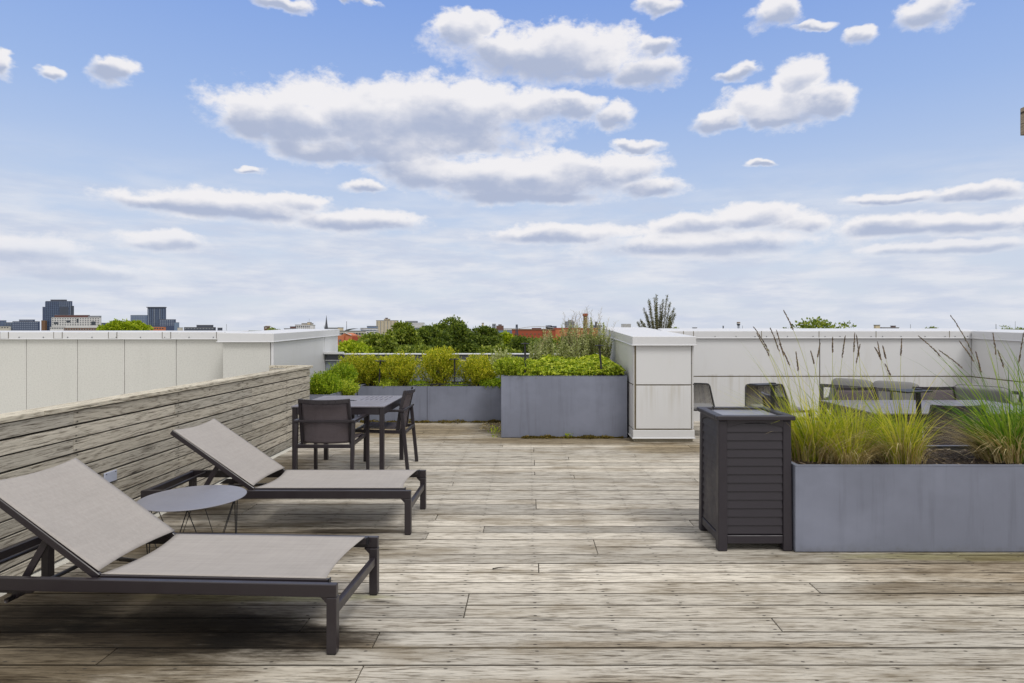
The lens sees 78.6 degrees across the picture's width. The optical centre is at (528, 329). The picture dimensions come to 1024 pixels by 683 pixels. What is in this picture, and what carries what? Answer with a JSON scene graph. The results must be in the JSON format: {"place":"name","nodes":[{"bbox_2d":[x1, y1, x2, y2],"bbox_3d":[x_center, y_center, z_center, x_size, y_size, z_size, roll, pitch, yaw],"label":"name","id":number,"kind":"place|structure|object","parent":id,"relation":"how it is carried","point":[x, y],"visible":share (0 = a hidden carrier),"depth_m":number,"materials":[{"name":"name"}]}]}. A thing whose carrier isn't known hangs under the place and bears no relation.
{"place":"outdoors","nodes":[
{"label":"outdoors","id":0,"kind":"place"},
{"bbox_2d":[0,326,10,330],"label":"building","id":1,"kind":"structure","parent":0,"point":[5,328],"depth_m":1200.00,"materials":[{"name":"concrete"}]},
{"bbox_2d":[12,320,39,330],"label":"building","id":2,"kind":"structure","parent":0,"point":[26,325],"depth_m":1350.00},
{"bbox_2d":[41,300,73,330],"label":"building","id":3,"kind":"structure","parent":0,"point":[51,309],"depth_m":1480.00,"materials":[{"name":"glass"}]},
{"bbox_2d":[50,327,64,330],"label":"building","id":4,"kind":"structure","parent":0,"point":[56,328],"depth_m":1100.00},
{"bbox_2d":[51,315,100,327],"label":"building","id":5,"kind":"structure","parent":0,"point":[77,321],"depth_m":1150.00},
{"bbox_2d":[64,328,96,330],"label":"building","id":6,"kind":"structure","parent":0,"point":[80,329],"depth_m":1080.00,"materials":[{"name":"brick"}]},
{"bbox_2d":[130,315,146,323],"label":"building","id":7,"kind":"structure","parent":0,"point":[142,318],"depth_m":1500.00,"materials":[{"name":"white glass"}]},
{"bbox_2d":[146,307,166,326],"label":"building","id":8,"kind":"structure","parent":0,"point":[155,315],"depth_m":1450.00,"materials":[{"name":"glass"}]},
{"bbox_2d":[149,327,165,330],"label":"building","id":9,"kind":"structure","parent":0,"point":[159,328],"depth_m":900.00,"materials":[{"name":"orange brick"}]},
{"bbox_2d":[159,319,175,330],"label":"building","id":10,"kind":"structure","parent":0,"point":[168,324],"depth_m":1400.00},
{"bbox_2d":[184,325,215,330],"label":"building","id":11,"kind":"structure","parent":0,"point":[204,328],"depth_m":800.00,"materials":[{"name":"stone"}]},
{"bbox_2d":[295,322,314,328],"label":"building","id":12,"kind":"structure","parent":0,"point":[308,325],"depth_m":760.00,"materials":[{"name":"concrete"}]},
{"bbox_2d":[340,328,366,334],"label":"building","id":13,"kind":"structure","parent":0,"point":[354,332],"depth_m":340.09,"materials":[{"name":"concrete"}]},
{"bbox_2d":[376,318,398,334],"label":"building","id":14,"kind":"structure","parent":0,"point":[385,324],"depth_m":640.00,"materials":[{"name":"concrete"}]},
{"bbox_2d":[405,321,424,327],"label":"building","id":15,"kind":"structure","parent":0,"point":[416,324],"depth_m":900.00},
{"bbox_2d":[496,324,503,329],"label":"building","id":16,"kind":"structure","parent":0,"point":[499,327],"depth_m":880.00,"materials":[{"name":"brick"}]},
{"bbox_2d":[0,0,1023,330],"label":"sky","id":17,"kind":"structure","parent":0,"point":[243,165],"materials":[{"name":"blue"}]},
{"bbox_2d":[518,325,556,328],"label":"barrel roof building","id":18,"kind":"structure","parent":0,"point":[549,327],"depth_m":334.00,"materials":[{"name":"concrete"}]},
{"bbox_2d":[601,327,696,441],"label":"panelled pier","id":19,"kind":"structure","parent":0,"point":[657,365],"depth_m":8.33,"materials":[{"name":"white"}]},
{"bbox_2d":[1000,325,1023,329],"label":"tree","id":20,"kind":"object","parent":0,"point":[1012,328],"visible":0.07,"depth_m":150.11,"materials":[{"name":"green plant"}]},
{"bbox_2d":[1020,107,1023,135],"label":"pergola beam","id":21,"kind":"structure","parent":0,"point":[1022,121],"depth_m":3.98,"materials":[{"name":"brown wood"}]},
{"bbox_3d":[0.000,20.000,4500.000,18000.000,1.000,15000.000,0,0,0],"label":"ground","id":22,"kind":"structure","parent":0,"visible":0},
{"bbox_2d":[96,318,127,330],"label":"tree","id":23,"kind":"object","parent":22,"relation":"on","point":[111,325],"visible":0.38,"depth_m":128.34,"materials":[{"name":"green plant"}]},
{"bbox_2d":[116,319,153,330],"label":"tree","id":24,"kind":"object","parent":22,"relation":"on","point":[135,325],"visible":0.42,"depth_m":130.39,"materials":[{"name":"green plant"}]},
{"bbox_2d":[338,333,360,345],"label":"brick house","id":25,"kind":"structure","parent":22,"relation":"on","point":[347,336],"depth_m":185.00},
{"bbox_2d":[338,339,374,352],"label":"tree","id":26,"kind":"object","parent":22,"relation":"on","point":[349,346],"visible":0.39,"depth_m":57.19,"materials":[{"name":"green plant"}]},
{"bbox_2d":[357,332,400,352],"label":"tree","id":27,"kind":"object","parent":22,"relation":"on","point":[376,341],"visible":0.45,"depth_m":62.62,"materials":[{"name":"green plant"}]},
{"bbox_2d":[383,320,424,346],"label":"tree","id":28,"kind":"object","parent":22,"relation":"on","point":[405,333],"visible":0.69,"depth_m":65.29,"materials":[{"name":"green plant"}]},
{"bbox_2d":[393,343,432,352],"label":"tree","id":29,"kind":"object","parent":22,"relation":"on","point":[414,348],"visible":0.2,"depth_m":51.13,"materials":[{"name":"green plant"}]},
{"bbox_2d":[416,322,452,350],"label":"tree","id":30,"kind":"object","parent":22,"relation":"on","point":[432,336],"visible":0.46,"depth_m":68.67,"materials":[{"name":"green plant"}]},
{"bbox_2d":[433,314,480,352],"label":"tree","id":31,"kind":"object","parent":22,"relation":"on","point":[458,330],"visible":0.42,"depth_m":71.82,"materials":[{"name":"green plant"}]},
{"bbox_2d":[470,325,503,349],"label":"tree","id":32,"kind":"object","parent":22,"relation":"on","point":[485,335],"visible":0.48,"depth_m":76.70,"materials":[{"name":"green plant"}]},
{"bbox_2d":[479,343,521,352],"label":"tree","id":33,"kind":"object","parent":22,"relation":"on","point":[487,349],"visible":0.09,"depth_m":61.51,"materials":[{"name":"green plant"}]},
{"bbox_2d":[500,330,514,344],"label":"tree","id":34,"kind":"object","parent":22,"relation":"on","point":[507,336],"visible":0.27,"depth_m":89.27,"materials":[{"name":"green plant"}]},
{"bbox_2d":[505,335,533,352],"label":"tree","id":35,"kind":"object","parent":22,"relation":"on","point":[516,342],"visible":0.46,"depth_m":75.04,"materials":[{"name":"green plant"}]},
{"bbox_2d":[531,338,558,352],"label":"tree","id":36,"kind":"object","parent":22,"relation":"on","point":[533,343],"visible":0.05,"depth_m":80.88,"materials":[{"name":"green plant"}]},
{"bbox_2d":[536,334,563,344],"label":"tree","id":37,"kind":"object","parent":22,"relation":"on","point":[558,339],"visible":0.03,"depth_m":158.87,"materials":[{"name":"green plant"}]},
{"bbox_2d":[512,328,597,343],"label":"building","id":38,"kind":"structure","parent":22,"relation":"on","point":[537,332],"depth_m":270.00,"materials":[{"name":"brick"}]},
{"bbox_2d":[637,294,675,329],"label":"poplar tree","id":39,"kind":"object","parent":22,"relation":"on","point":[660,324],"visible":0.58,"depth_m":45.98,"materials":[{"name":"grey plant"}]},
{"bbox_2d":[782,316,856,327],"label":"tree","id":40,"kind":"object","parent":22,"relation":"on","point":[815,323],"visible":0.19,"depth_m":57.06,"materials":[{"name":"green plant"}]},
{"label":"roof","id":41,"kind":"structure","parent":22,"relation":"on","visible":0},
{"bbox_2d":[0,331,248,413],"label":"parapet wall","id":42,"kind":"structure","parent":41,"relation":"on","point":[38,369],"depth_m":9.30,"materials":[{"name":"paint"}]},
{"bbox_2d":[0,441,300,596],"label":"roof kerb","id":43,"kind":"structure","parent":41,"relation":"on","point":[60,562],"depth_m":5.09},
{"bbox_2d":[0,366,310,575],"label":"wood fence","id":44,"kind":"object","parent":43,"relation":"on","point":[134,442],"visible":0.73,"depth_m":4.95,"materials":[{"name":"wood"}]},
{"bbox_2d":[104,469,116,481],"bbox_3d":[-3.050,1.073,4.555,0.013,0.078,0.136,0,0,0],"label":"cover plate","id":45,"kind":"object","parent":44,"relation":"attached to","point":[110,476],"visible":0.87,"depth_m":4.56,"materials":[{"name":"plastic"}]},
{"bbox_2d":[269,365,312,389],"bbox_3d":[-3.342,1.002,8.786,0.585,0.995,0.089,0,0,0],"label":"wood fence","id":46,"kind":"object","parent":43,"relation":"on","point":[280,366],"visible":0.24,"depth_m":8.74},
{"bbox_2d":[216,329,339,382],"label":"parapet pier","id":47,"kind":"structure","parent":41,"relation":"on","point":[249,352],"depth_m":9.03,"materials":[{"name":"paint"}]},
{"bbox_2d":[324,352,554,380],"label":"wall","id":48,"kind":"structure","parent":41,"relation":"on","point":[332,358],"depth_m":11.14,"materials":[{"name":"white metal"}]},
{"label":"deck joists","id":49,"kind":"structure","parent":41,"relation":"on","visible":0},
{"bbox_2d":[0,421,1023,682],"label":"deck","id":50,"kind":"structure","parent":49,"relation":"on","point":[638,577],"depth_m":3.43,"materials":[{"name":"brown wood"}]},
{"bbox_2d":[0,458,378,654],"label":"sun lounger","id":51,"kind":"object","parent":50,"relation":"on","point":[82,516],"visible":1,"depth_m":3.16,"materials":[{"name":"fabric"}]},
{"bbox_2d":[137,485,246,553],"bbox_3d":[-2.165,1.289,4.030,0.632,0.419,0.632,0,0,0],"label":"side table","id":52,"kind":"object","parent":50,"relation":"on","point":[188,499],"visible":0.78,"depth_m":3.99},
{"bbox_2d":[141,419,425,534],"bbox_3d":[-1.847,1.119,4.900,1.972,0.762,0.692,0,0,0],"label":"sun lounger","id":53,"kind":"object","parent":50,"relation":"on","point":[228,452],"visible":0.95,"depth_m":4.79,"materials":[{"name":"fabric"}]},
{"bbox_2d":[293,399,369,469],"bbox_3d":[-1.905,1.072,6.070,0.574,0.858,0.630,0,0,0],"label":"dining chair","id":54,"kind":"object","parent":50,"relation":"on","point":[326,423],"visible":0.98,"depth_m":5.83,"materials":[{"name":"brown metal"}]},
{"bbox_2d":[291,396,403,469],"bbox_3d":[-1.905,1.131,6.730,0.930,0.739,1.020,0,0,0],"label":"dining table","id":55,"kind":"object","parent":50,"relation":"on","point":[381,406],"visible":0.66,"depth_m":6.29,"materials":[{"name":"brown metal"}]},
{"bbox_2d":[350,386,418,469],"bbox_3d":[-1.570,1.072,6.840,0.630,0.858,0.574,0,0,0],"label":"dining chair","id":56,"kind":"object","parent":50,"relation":"on","point":[405,409],"visible":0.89,"depth_m":6.70,"materials":[{"name":"brown metal"}]},
{"bbox_2d":[310,381,500,422],"bbox_3d":[-1.998,1.205,9.930,3.209,0.578,2.344,0,0,0],"label":"steel planter","id":57,"kind":"object","parent":50,"relation":"on","point":[464,403],"visible":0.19,"depth_m":10.08,"materials":[{"name":"metal"}]},
{"bbox_2d":[412,384,467,385],"bbox_3d":[-1.425,0.901,10.145,0.952,0.039,0.044,0,0,0],"label":"irrigation hose","id":58,"kind":"object","parent":57,"relation":"on","point":[440,384],"visible":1,"depth_m":10.15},
{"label":"mulch","id":59,"kind":"object","parent":57,"relation":"in","visible":0},
{"bbox_2d":[359,352,385,385],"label":"box shrub","id":60,"kind":"object","parent":59,"relation":"on","point":[370,375],"visible":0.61,"depth_m":10.46,"materials":[{"name":"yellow plant"}]},
{"bbox_2d":[375,360,382,385],"bbox_3d":[-2.433,0.776,10.233,0.160,0.550,0.140,0,0,-25],"label":"path lamp","id":61,"kind":"object","parent":59,"relation":"on","point":[379,361],"visible":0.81,"depth_m":10.22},
{"bbox_2d":[373,376,399,386],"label":"box shrub","id":62,"kind":"object","parent":59,"relation":"on","point":[389,382],"visible":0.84,"depth_m":10.24,"materials":[{"name":"green plant"}]},
{"bbox_2d":[372,349,424,385],"bbox_3d":[-2.158,0.681,10.496,0.893,0.714,0.907,0,0,0],"label":"box shrub","id":63,"kind":"object","parent":59,"relation":"on","point":[401,367],"visible":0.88,"depth_m":10.33,"materials":[{"name":"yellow plant"}]},
{"bbox_2d":[408,379,429,385],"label":"box shrub","id":64,"kind":"object","parent":59,"relation":"on","point":[421,381],"visible":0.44,"depth_m":10.32,"materials":[{"name":"green plant"}]},
{"bbox_2d":[417,345,462,385],"bbox_3d":[-1.496,0.671,10.535,0.828,0.834,0.778,0,0,0],"label":"box shrub","id":65,"kind":"object","parent":59,"relation":"on","point":[435,359],"visible":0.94,"depth_m":10.38,"materials":[{"name":"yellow plant"}]},
{"bbox_2d":[446,382,467,385],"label":"box shrub","id":66,"kind":"object","parent":59,"relation":"on","point":[458,383],"visible":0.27,"depth_m":10.29,"materials":[{"name":"green plant"}]},
{"bbox_2d":[455,352,498,385],"bbox_3d":[-0.795,0.737,10.445,0.810,0.728,0.886,0,0,-28],"label":"box shrub","id":67,"kind":"object","parent":59,"relation":"on","point":[476,369],"visible":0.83,"depth_m":10.26,"materials":[{"name":"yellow plant"}]},
{"bbox_2d":[477,377,500,388],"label":"box shrub","id":68,"kind":"object","parent":59,"relation":"on","point":[494,381],"visible":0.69,"depth_m":10.12,"materials":[{"name":"green plant"}]},
{"bbox_2d":[360,419,500,422],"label":"moss","id":69,"kind":"object","parent":50,"relation":"on","point":[462,421],"visible":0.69,"depth_m":10.03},
{"bbox_2d":[479,422,500,429],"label":"leaf litter","id":70,"kind":"object","parent":50,"relation":"on","point":[486,428],"visible":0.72,"depth_m":9.60,"materials":[{"name":"plant"}]},
{"bbox_2d":[487,425,500,436],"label":"weed","id":71,"kind":"object","parent":50,"relation":"on","point":[494,431],"visible":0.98,"depth_m":8.73,"materials":[{"name":"green plant"}]},
{"bbox_2d":[501,374,626,437],"bbox_3d":[0.486,1.068,9.870,1.746,0.852,2.464,0,0,0],"label":"steel planter","id":72,"kind":"object","parent":50,"relation":"on","point":[559,406],"visible":0.72,"depth_m":8.64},
{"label":"mulch","id":73,"kind":"object","parent":72,"relation":"in","visible":0},
{"bbox_2d":[489,347,514,375],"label":"box shrub","id":74,"kind":"object","parent":73,"relation":"on","point":[500,354],"visible":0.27,"depth_m":9.57,"materials":[{"name":"green plant"}]},
{"bbox_2d":[492,355,540,376],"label":"box shrub","id":75,"kind":"object","parent":73,"relation":"on","point":[510,366],"visible":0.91,"depth_m":8.78,"materials":[{"name":"green plant"}]},
{"bbox_2d":[521,343,528,372],"bbox_3d":[-0.055,0.482,8.720,0.110,0.596,0.110,0,0,-5],"label":"path lamp","id":76,"kind":"object","parent":73,"relation":"on","point":[525,354],"visible":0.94,"depth_m":8.71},
{"bbox_2d":[528,336,549,359],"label":"sage plant","id":77,"kind":"object","parent":73,"relation":"on","point":[537,354],"visible":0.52,"depth_m":9.82,"materials":[{"name":"green plant"}]},
{"bbox_2d":[540,328,557,354],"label":"sage plant","id":78,"kind":"object","parent":73,"relation":"on","point":[547,341],"visible":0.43,"depth_m":10.25,"materials":[{"name":"green plant"}]},
{"bbox_2d":[550,337,569,357],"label":"sage plant","id":79,"kind":"object","parent":73,"relation":"on","point":[561,352],"visible":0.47,"depth_m":9.87,"materials":[{"name":"green plant"}]},
{"bbox_2d":[559,310,582,356],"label":"sage plant","id":80,"kind":"object","parent":73,"relation":"on","point":[569,341],"visible":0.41,"depth_m":10.33,"materials":[{"name":"green plant"}]},
{"bbox_2d":[519,353,625,376],"bbox_3d":[0.595,0.533,9.499,1.584,0.340,1.759,0,0,0],"label":"ground cover","id":81,"kind":"object","parent":73,"relation":"on","point":[551,365],"visible":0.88,"depth_m":8.80,"materials":[{"name":"green plant"}]},
{"bbox_2d":[565,330,587,358],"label":"sage plant","id":82,"kind":"object","parent":73,"relation":"on","point":[576,350],"visible":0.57,"depth_m":9.79,"materials":[{"name":"green plant"}]},
{"bbox_2d":[570,309,589,355],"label":"sage plant","id":83,"kind":"object","parent":73,"relation":"on","point":[581,339],"visible":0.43,"depth_m":10.05,"materials":[{"name":"green plant"}]},
{"bbox_2d":[579,308,601,354],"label":"sage plant","id":84,"kind":"object","parent":73,"relation":"on","point":[592,346],"visible":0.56,"depth_m":10.35,"materials":[{"name":"green plant"}]},
{"bbox_2d":[595,345,603,375],"bbox_3d":[0.986,0.496,8.746,0.120,0.570,0.110,0,0,8],"label":"path lamp","id":85,"kind":"object","parent":73,"relation":"on","point":[600,357],"visible":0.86,"depth_m":8.73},
{"bbox_2d":[591,314,614,357],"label":"sage plant","id":86,"kind":"object","parent":73,"relation":"on","point":[606,348],"visible":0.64,"depth_m":10.09,"materials":[{"name":"green plant"}]},
{"bbox_2d":[521,434,622,438],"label":"moss","id":87,"kind":"object","parent":50,"relation":"on","point":[545,436],"visible":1,"depth_m":8.60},
{"bbox_2d":[693,383,714,410],"bbox_3d":[2.336,1.145,8.939,0.690,0.713,0.703,0,0,8],"label":"rope chair","id":88,"kind":"object","parent":50,"relation":"on","point":[697,395],"visible":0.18,"depth_m":9.16,"materials":[{"name":"grey fabric"}]},
{"bbox_2d":[697,406,795,550],"bbox_3d":[1.532,1.032,4.468,0.532,0.937,0.519,0,0,0],"label":"waste bin","id":89,"kind":"object","parent":50,"relation":"on","point":[745,481],"visible":1,"depth_m":4.24,"materials":[{"name":"plastic"}]},
{"bbox_2d":[745,384,807,425],"bbox_3d":[3.437,1.145,8.789,0.690,0.713,0.703,0,0,-4],"label":"rope chair","id":90,"kind":"object","parent":50,"relation":"on","point":[754,392],"visible":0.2,"depth_m":9.05,"materials":[{"name":"grey fabric"}]},
{"bbox_2d":[761,392,844,433],"bbox_3d":[2.690,1.072,6.247,0.630,0.858,0.574,0,0,-6],"label":"dining chair","id":91,"kind":"object","parent":50,"relation":"on","point":[764,399],"visible":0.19,"depth_m":6.13,"materials":[{"name":"grey metal"}]},
{"bbox_2d":[658,328,976,420],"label":"panelled wall","id":92,"kind":"structure","parent":50,"relation":"on","point":[726,361],"depth_m":10.20,"materials":[{"name":"white"}]},
{"bbox_2d":[819,378,918,427],"bbox_3d":[4.840,1.094,8.660,0.850,0.812,1.250,0,0,-40],"label":"sofa","id":93,"kind":"object","parent":50,"relation":"on","point":[880,385],"visible":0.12,"depth_m":8.41,"materials":[{"name":"grey fabric"}]},
{"bbox_2d":[832,387,909,433],"bbox_3d":[3.660,1.072,6.750,0.574,0.858,0.630,0,0,0],"label":"dining chair","id":94,"kind":"object","parent":50,"relation":"on","point":[855,395],"visible":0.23,"depth_m":7.01,"materials":[{"name":"fabric"}]},
{"bbox_2d":[791,445,1023,551],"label":"steel planter","id":95,"kind":"object","parent":50,"relation":"on","point":[908,508],"visible":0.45,"depth_m":4.20,"materials":[{"name":"metal"}]},
{"bbox_2d":[749,382,777,408],"bbox_3d":[1.770,0.711,4.705,0.180,0.619,0.120,0,0,-12],"label":"path lamp","id":96,"kind":"object","parent":95,"relation":"in","point":[772,393],"visible":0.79,"depth_m":4.71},
{"bbox_2d":[791,447,1023,463],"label":"mulch","id":97,"kind":"object","parent":95,"relation":"in","point":[955,457],"visible":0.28,"depth_m":4.50,"materials":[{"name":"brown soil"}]},
{"bbox_2d":[710,310,912,462],"bbox_3d":[2.145,0.392,4.633,1.889,1.085,1.297,0,0,0],"label":"grass clump","id":98,"kind":"object","parent":97,"relation":"on","point":[799,446],"visible":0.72,"depth_m":4.45,"materials":[{"name":"plant"}]},
{"bbox_2d":[791,389,908,463],"bbox_3d":[2.246,0.651,4.362,0.995,0.568,0.727,0,0,-15],"label":"grass clump","id":99,"kind":"object","parent":97,"relation":"on","point":[857,454],"visible":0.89,"depth_m":4.31,"materials":[{"name":"plant"}]},
{"bbox_2d":[778,333,942,460],"bbox_3d":[2.344,0.477,4.628,1.493,0.915,1.120,0,0,0],"label":"grass clump","id":100,"kind":"object","parent":97,"relation":"on","point":[848,417],"visible":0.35,"depth_m":4.58,"materials":[{"name":"plant"}]},
{"bbox_2d":[817,338,986,464],"bbox_3d":[2.494,0.498,4.390,1.354,0.874,1.087,0,0,0],"label":"grass clump","id":101,"kind":"object","parent":97,"relation":"on","point":[911,451],"visible":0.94,"depth_m":4.35,"materials":[{"name":"plant"}]},
{"bbox_2d":[882,315,1023,463],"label":"grass clump","id":102,"kind":"object","parent":97,"relation":"on","point":[990,443],"visible":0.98,"depth_m":4.42,"materials":[{"name":"green grass blades"},{"name":"straw-brown seed heads"}]},
{"bbox_2d":[937,338,1023,436],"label":"grass clump","id":103,"kind":"object","parent":97,"relation":"on","point":[1018,414],"visible":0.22,"depth_m":4.57,"materials":[{"name":"plant"}]},
{"bbox_2d":[887,388,932,440],"bbox_3d":[2.854,0.733,4.681,0.260,0.575,0.170,0,0,-20],"label":"path lamp","id":104,"kind":"object","parent":95,"relation":"in","point":[917,391],"visible":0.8,"depth_m":4.70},
{"bbox_2d":[822,400,1023,437],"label":"dining table","id":105,"kind":"object","parent":50,"relation":"on","point":[923,404],"visible":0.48,"depth_m":6.32,"materials":[{"name":"grey metal"}]},
{"bbox_2d":[912,386,957,427],"bbox_3d":[4.570,1.072,6.790,0.574,0.858,0.630,0,0,0],"label":"dining chair","id":106,"kind":"object","parent":50,"relation":"on","point":[939,394],"visible":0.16,"depth_m":7.05,"materials":[{"name":"fabric"}]},
{"bbox_2d":[888,404,986,444],"bbox_3d":[3.681,1.072,5.630,0.574,0.858,0.630,0,0,-2],"label":"dining chair","id":107,"kind":"object","parent":50,"relation":"on","point":[941,420],"visible":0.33,"depth_m":5.38,"materials":[{"name":"metal"}]},
{"bbox_2d":[955,383,1022,425],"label":"lounge armchair","id":108,"kind":"object","parent":50,"relation":"on","point":[991,388],"visible":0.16,"depth_m":8.51,"materials":[{"name":"grey fabric"}]},
{"bbox_2d":[971,329,1023,402],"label":"panelled wall","id":109,"kind":"structure","parent":50,"relation":"on","point":[1011,339],"depth_m":9.62,"materials":[{"name":"white"}]},
{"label":"mulch","id":110,"kind":"object","parent":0,"visible":0},
{"bbox_2d":[309,370,343,394],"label":"box shrub","id":111,"kind":"object","parent":110,"relation":"on","point":[324,383],"visible":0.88,"depth_m":8.98,"materials":[{"name":"green plant"}]},
{"bbox_2d":[327,360,358,382],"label":"box shrub","id":112,"kind":"object","parent":110,"relation":"on","point":[342,369],"visible":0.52,"depth_m":9.64,"materials":[{"name":"green plant"}]},
{"bbox_2d":[339,378,360,395],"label":"box shrub","id":113,"kind":"object","parent":110,"relation":"on","point":[349,388],"visible":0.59,"depth_m":9.29,"materials":[{"name":"green plant"}]},
{"bbox_2d":[337,351,368,384],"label":"box shrub","id":114,"kind":"object","parent":110,"relation":"on","point":[356,363],"visible":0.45,"depth_m":10.42,"materials":[{"name":"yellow plant"}]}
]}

